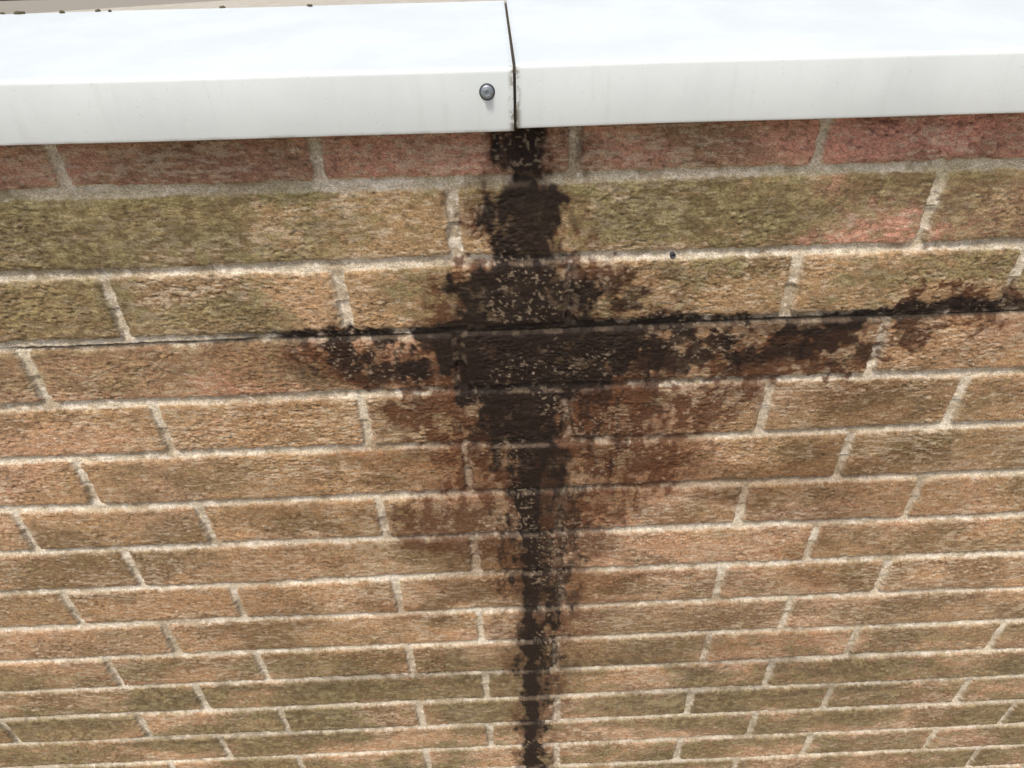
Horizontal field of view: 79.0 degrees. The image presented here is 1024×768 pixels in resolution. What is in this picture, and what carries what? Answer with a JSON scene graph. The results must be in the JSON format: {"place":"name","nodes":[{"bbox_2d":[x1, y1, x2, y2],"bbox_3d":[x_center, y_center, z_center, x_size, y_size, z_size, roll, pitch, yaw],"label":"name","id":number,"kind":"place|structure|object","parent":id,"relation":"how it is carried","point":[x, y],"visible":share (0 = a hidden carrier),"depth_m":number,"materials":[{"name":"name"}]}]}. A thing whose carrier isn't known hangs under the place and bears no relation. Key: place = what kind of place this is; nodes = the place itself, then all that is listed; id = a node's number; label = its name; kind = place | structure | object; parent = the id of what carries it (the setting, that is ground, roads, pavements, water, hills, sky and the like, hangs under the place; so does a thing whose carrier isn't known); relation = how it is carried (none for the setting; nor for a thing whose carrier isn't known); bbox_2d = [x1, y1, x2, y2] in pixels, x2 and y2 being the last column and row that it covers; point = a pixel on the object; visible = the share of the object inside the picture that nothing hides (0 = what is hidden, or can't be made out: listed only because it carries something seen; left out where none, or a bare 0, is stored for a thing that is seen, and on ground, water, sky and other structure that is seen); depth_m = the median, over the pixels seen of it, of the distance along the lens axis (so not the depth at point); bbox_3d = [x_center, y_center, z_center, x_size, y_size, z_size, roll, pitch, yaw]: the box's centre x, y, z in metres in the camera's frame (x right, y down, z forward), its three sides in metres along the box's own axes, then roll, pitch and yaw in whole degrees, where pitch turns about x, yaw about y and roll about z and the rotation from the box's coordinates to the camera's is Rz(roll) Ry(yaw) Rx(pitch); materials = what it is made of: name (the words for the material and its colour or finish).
{"place":"outdoors","nodes":[
{"label":"outdoors","id":0,"kind":"place"},
{"bbox_2d":[0,0,223,13],"bbox_3d":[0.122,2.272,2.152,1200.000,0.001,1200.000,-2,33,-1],"label":"ground","id":1,"kind":"structure","parent":0,"point":[26,6],"depth_m":217.00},
{"bbox_2d":[0,113,1023,767],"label":"brick wall","id":2,"kind":"structure","parent":1,"relation":"on","point":[516,447],"depth_m":0.73,"materials":[{"name":"brown brick"}]},
{"bbox_2d":[670,252,675,257],"bbox_3d":[0.156,-0.126,0.604,0.006,0.006,0.007,-2,33,-1],"label":"wall plug","id":3,"kind":"object","parent":2,"relation":"in","point":[672,254],"depth_m":0.60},
{"bbox_3d":[0.083,0.943,1.442,6.000,2.996,0.228,-2,33,-1],"label":"wall","id":4,"kind":"object","parent":1,"relation":"on","visible":0},
{"bbox_2d":[27,0,505,13],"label":"flat roof","id":5,"kind":"structure","parent":4,"relation":"on","point":[240,4],"depth_m":4.52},
{"bbox_2d":[0,4,312,13],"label":"moss clumps","id":6,"kind":"object","parent":5,"relation":"on","point":[62,11],"visible":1,"depth_m":0.70,"materials":[{"name":"brown"}]},
{"bbox_2d":[0,0,1023,145],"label":"metal wall coping","id":7,"kind":"object","parent":4,"relation":"on","point":[129,76],"visible":1,"depth_m":0.51,"materials":[{"name":"metal"}]}
]}

